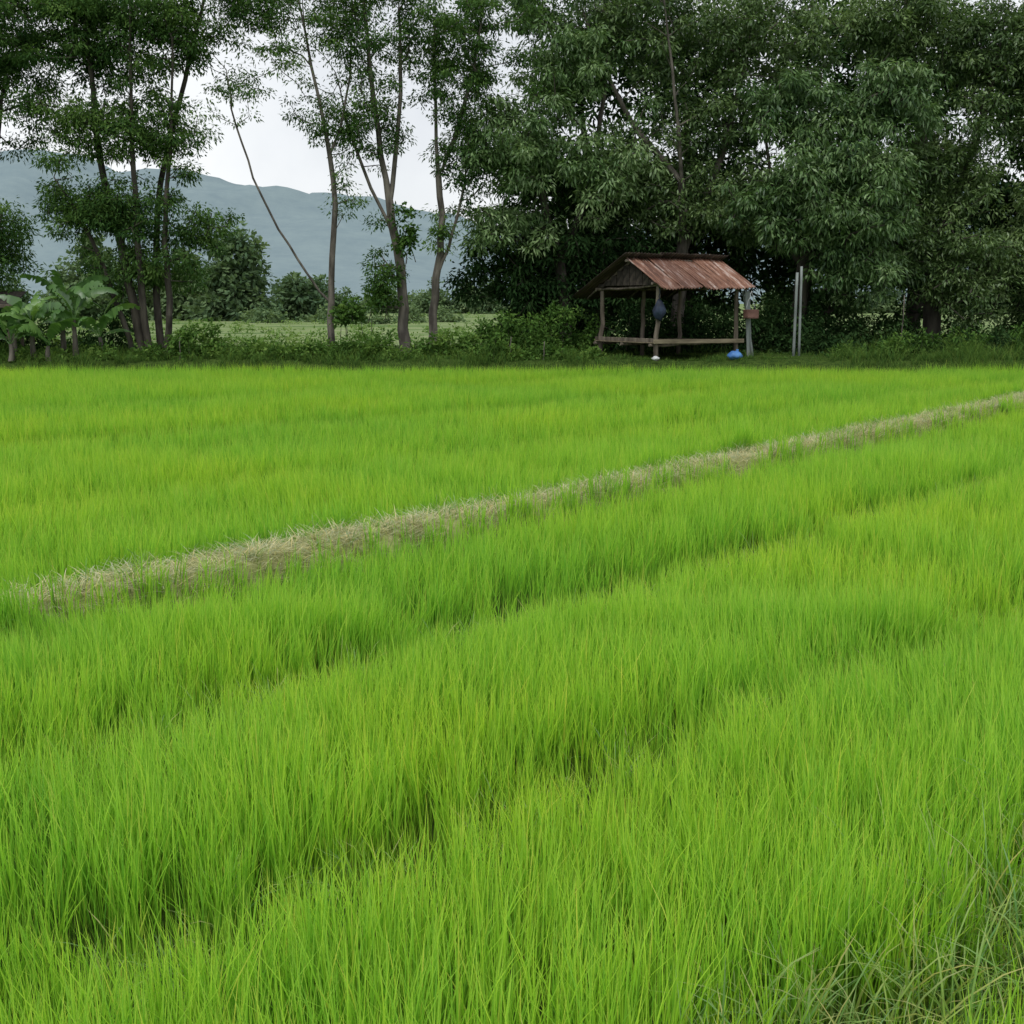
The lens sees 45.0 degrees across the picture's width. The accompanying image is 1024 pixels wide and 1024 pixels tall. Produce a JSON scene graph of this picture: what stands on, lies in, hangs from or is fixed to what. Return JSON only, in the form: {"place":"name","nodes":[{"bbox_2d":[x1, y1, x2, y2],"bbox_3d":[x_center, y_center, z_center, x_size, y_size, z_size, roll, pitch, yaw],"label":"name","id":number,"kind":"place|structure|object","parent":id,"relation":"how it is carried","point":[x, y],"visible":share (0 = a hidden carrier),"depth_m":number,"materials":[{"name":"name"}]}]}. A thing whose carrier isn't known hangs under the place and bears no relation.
{"place":"outdoors","nodes":[
{"label":"outdoors","id":0,"kind":"place"},
{"bbox_2d":[0,149,1020,303],"bbox_3d":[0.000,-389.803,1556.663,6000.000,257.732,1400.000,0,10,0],"label":"mountains","id":1,"kind":"structure","parent":0,"point":[303,221],"depth_m":1197.88,"materials":[{"name":"stone"}]},
{"bbox_2d":[0,304,1023,1023],"bbox_3d":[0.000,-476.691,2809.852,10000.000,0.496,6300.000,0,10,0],"label":"ground","id":2,"kind":"structure","parent":0,"point":[304,328],"depth_m":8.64,"materials":[{"name":"green plant"}]},
{"bbox_2d":[0,291,25,345],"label":"wooden shelter","id":3,"kind":"object","parent":2,"relation":"on","point":[19,294],"visible":0.34,"depth_m":30.96,"materials":[{"name":"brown wood"}]},
{"bbox_2d":[0,298,50,360],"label":"banana plant","id":4,"kind":"object","parent":2,"relation":"on","point":[19,304],"visible":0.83,"depth_m":29.32,"materials":[{"name":"green plant"}]},
{"bbox_2d":[1,307,49,357],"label":"banana plant","id":5,"kind":"object","parent":2,"relation":"on","point":[14,342],"visible":0.13,"depth_m":30.11,"materials":[{"name":"green plant"}]},
{"bbox_2d":[0,0,77,309],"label":"acacia tree","id":6,"kind":"object","parent":2,"relation":"on","point":[13,257],"visible":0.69,"depth_m":31.12,"materials":[{"name":"green plant"}]},
{"bbox_2d":[0,312,79,360],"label":"banana plant","id":7,"kind":"object","parent":2,"relation":"on","point":[53,330],"visible":0.95,"depth_m":29.09,"materials":[{"name":"green plant"}]},
{"bbox_2d":[0,291,81,357],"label":"banana plant","id":8,"kind":"object","parent":2,"relation":"on","point":[35,312],"visible":0.7,"depth_m":29.45,"materials":[{"name":"green plant"}]},
{"bbox_2d":[19,269,108,354],"bbox_3d":[-10.752,-4.862,30.510,1.933,2.147,2.037,8,12,38],"label":"banana plant","id":9,"kind":"object","parent":2,"relation":"on","point":[75,290],"visible":0.67,"depth_m":30.19,"materials":[{"name":"green plant"}]},
{"bbox_2d":[47,280,117,355],"bbox_3d":[-10.585,-4.635,29.928,2.216,1.894,1.746,9,13,42],"label":"banana plant","id":10,"kind":"object","parent":2,"relation":"on","point":[77,305],"visible":0.83,"depth_m":29.88,"materials":[{"name":"green plant"}]},
{"bbox_2d":[39,294,140,346],"bbox_3d":[-10.319,-4.525,30.247,2.173,1.571,1.939,0,10,3],"label":"banana plant","id":11,"kind":"object","parent":2,"relation":"on","point":[109,316],"visible":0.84,"depth_m":30.14,"materials":[{"name":"green plant"}]},
{"bbox_2d":[0,0,273,354],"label":"acacia tree","id":12,"kind":"object","parent":2,"relation":"on","point":[104,210],"visible":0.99,"depth_m":30.08,"materials":[{"name":"green plant"}]},
{"bbox_2d":[163,0,385,345],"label":"tamarind tree","id":13,"kind":"object","parent":2,"relation":"on","point":[268,13],"visible":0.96,"depth_m":30.56,"materials":[{"name":"green plant"}]},
{"bbox_2d":[0,300,615,363],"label":"undergrowth","id":14,"kind":"object","parent":2,"relation":"on","point":[553,344],"visible":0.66,"depth_m":30.23,"materials":[{"name":"green plant"}]},
{"bbox_2d":[7,312,626,344],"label":"crop rows","id":15,"kind":"object","parent":2,"relation":"on","point":[290,337],"visible":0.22,"depth_m":70.06,"materials":[{"name":"green plant"}]},
{"bbox_2d":[239,303,467,323],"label":"distant bushes","id":16,"kind":"object","parent":2,"relation":"on","point":[277,316],"visible":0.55,"depth_m":106.42,"materials":[{"name":"green plant"}]},
{"bbox_2d":[300,0,470,352],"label":"tamarind tree","id":17,"kind":"object","parent":2,"relation":"on","point":[379,128],"visible":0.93,"depth_m":30.79,"materials":[{"name":"green plant"}]},
{"bbox_2d":[326,201,424,338],"bbox_3d":[-3.475,-6.103,31.354,2.547,3.493,1.033,-2,10,-14],"label":"climbing vine","id":18,"kind":"object","parent":17,"relation":"attached to","point":[405,240],"visible":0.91,"depth_m":31.30,"materials":[{"name":"green plant"}]},
{"bbox_2d":[405,0,550,343],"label":"tamarind tree","id":19,"kind":"object","parent":2,"relation":"on","point":[445,66],"visible":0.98,"depth_m":31.27,"materials":[{"name":"green plant"}]},
{"bbox_2d":[0,220,1015,320],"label":"distant tree line","id":20,"kind":"object","parent":2,"relation":"on","point":[238,283],"visible":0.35,"depth_m":116.72,"materials":[{"name":"green plant"}]},
{"bbox_2d":[0,391,1023,1023],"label":"furrow weeds","id":21,"kind":"object","parent":2,"relation":"on","point":[948,969],"visible":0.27,"depth_m":3.16,"materials":[{"name":"green plant"}]},
{"bbox_2d":[0,281,1023,355],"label":"shaded undergrowth","id":22,"kind":"object","parent":2,"relation":"on","point":[773,328],"visible":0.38,"depth_m":33.13,"materials":[{"name":"green plant"}]},
{"bbox_2d":[0,326,1023,376],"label":"bank grass","id":23,"kind":"structure","parent":2,"relation":"on","point":[970,355],"depth_m":29.45,"materials":[{"name":"green plant"}]},
{"bbox_2d":[443,131,676,351],"bbox_3d":[1.312,-7.409,33.621,6.520,6.325,3.478,0,10,0],"label":"bamboo shade tree","id":24,"kind":"object","parent":2,"relation":"on","point":[588,257],"visible":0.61,"depth_m":33.34,"materials":[{"name":"green plant"}]},
{"bbox_2d":[441,0,680,341],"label":"mango tree","id":25,"kind":"object","parent":2,"relation":"on","point":[528,157],"visible":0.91,"depth_m":31.73,"materials":[{"name":"green plant"}]},
{"bbox_2d":[493,0,689,332],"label":"shade tree","id":26,"kind":"object","parent":2,"relation":"on","point":[592,107],"visible":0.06,"depth_m":36.38,"materials":[{"name":"green plant"}]},
{"bbox_2d":[651,356,659,360],"bbox_3d":[3.398,-3.640,29.302,0.166,0.115,0.153,-6,11,-30],"label":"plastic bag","id":27,"kind":"object","parent":2,"relation":"on","point":[655,358],"visible":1,"depth_m":29.26,"materials":[{"name":"white plastic"}]},
{"bbox_2d":[572,252,755,360],"bbox_3d":[3.894,-5.168,31.216,3.535,2.682,3.292,-7,12,-34],"label":"field hut","id":28,"kind":"object","parent":2,"relation":"on","point":[642,275],"visible":0.99,"depth_m":30.60,"materials":[{"name":"brown wood"}]},
{"bbox_2d":[652,289,665,321],"bbox_3d":[3.498,-4.911,29.372,0.328,0.776,0.210,0,10,0],"label":"hanging bag","id":29,"kind":"object","parent":28,"relation":"hanging from","point":[659,310],"visible":1,"depth_m":29.32,"materials":[{"name":"blue fabric"}]},
{"bbox_2d":[743,291,758,318],"bbox_3d":[5.950,-5.157,30.771,0.315,0.682,0.255,-3,10,-17],"label":"hanging crate","id":30,"kind":"object","parent":28,"relation":"hanging from","point":[750,314],"visible":1,"depth_m":30.71,"materials":[{"name":"brown wood"}]},
{"bbox_2d":[582,0,779,335],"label":"shade tree","id":31,"kind":"object","parent":2,"relation":"on","point":[741,266],"visible":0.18,"depth_m":37.44,"materials":[{"name":"green plant"}]},
{"bbox_2d":[517,0,849,333],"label":"rain tree","id":32,"kind":"object","parent":2,"relation":"on","point":[741,39],"visible":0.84,"depth_m":32.40,"materials":[{"name":"green plant"}]},
{"bbox_2d":[727,349,742,359],"bbox_3d":[5.345,-3.779,29.683,0.357,0.262,0.303,4,10,22],"label":"blue water jug","id":33,"kind":"object","parent":2,"relation":"on","point":[731,355],"visible":0.99,"depth_m":29.59,"materials":[{"name":"plastic"}]},
{"bbox_2d":[700,0,888,328],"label":"shade tree","id":34,"kind":"object","parent":2,"relation":"on","point":[784,273],"visible":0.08,"depth_m":37.45,"materials":[{"name":"green plant"}]},
{"bbox_2d":[792,266,802,355],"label":"pipe posts","id":35,"kind":"object","parent":2,"relation":"on","point":[795,311],"visible":0.94,"depth_m":30.60,"materials":[{"name":"grey metal"}]},
{"bbox_2d":[713,50,955,351],"bbox_3d":[8.179,-7.905,31.928,6.042,7.871,4.180,0,10,0],"label":"mango tree","id":36,"kind":"object","parent":2,"relation":"on","point":[827,176],"visible":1,"depth_m":31.40,"materials":[{"name":"green plant"}]},
{"bbox_2d":[793,0,1023,346],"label":"rain tree","id":37,"kind":"object","parent":2,"relation":"on","point":[942,280],"visible":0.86,"depth_m":32.30,"materials":[{"name":"green plant"}]},
{"bbox_2d":[828,0,1001,334],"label":"shade tree","id":38,"kind":"object","parent":2,"relation":"on","point":[915,311],"visible":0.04,"depth_m":37.28,"materials":[{"name":"green plant"}]},
{"bbox_2d":[826,320,1023,360],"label":"bank bushes","id":39,"kind":"object","parent":2,"relation":"on","point":[894,341],"visible":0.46,"depth_m":30.67,"materials":[{"name":"green plant"}]},
{"bbox_2d":[953,1,1023,331],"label":"shade tree","id":40,"kind":"object","parent":2,"relation":"on","point":[1017,157],"visible":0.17,"depth_m":37.60,"materials":[{"name":"green plant"}]},
{"bbox_2d":[993,0,1023,326],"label":"rain tree","id":41,"kind":"object","parent":2,"relation":"on","point":[1018,231],"visible":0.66,"depth_m":32.94,"materials":[{"name":"green plant"}]},
{"bbox_2d":[0,0,1023,228],"label":"sky","id":42,"kind":"structure","parent":0,"point":[279,154],"materials":[{"name":"white"}]},
{"bbox_2d":[1,391,1023,646],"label":"dry grass path","id":43,"kind":"structure","parent":0,"point":[443,511],"depth_m":8.47,"materials":[{"name":"plant"}]}
]}

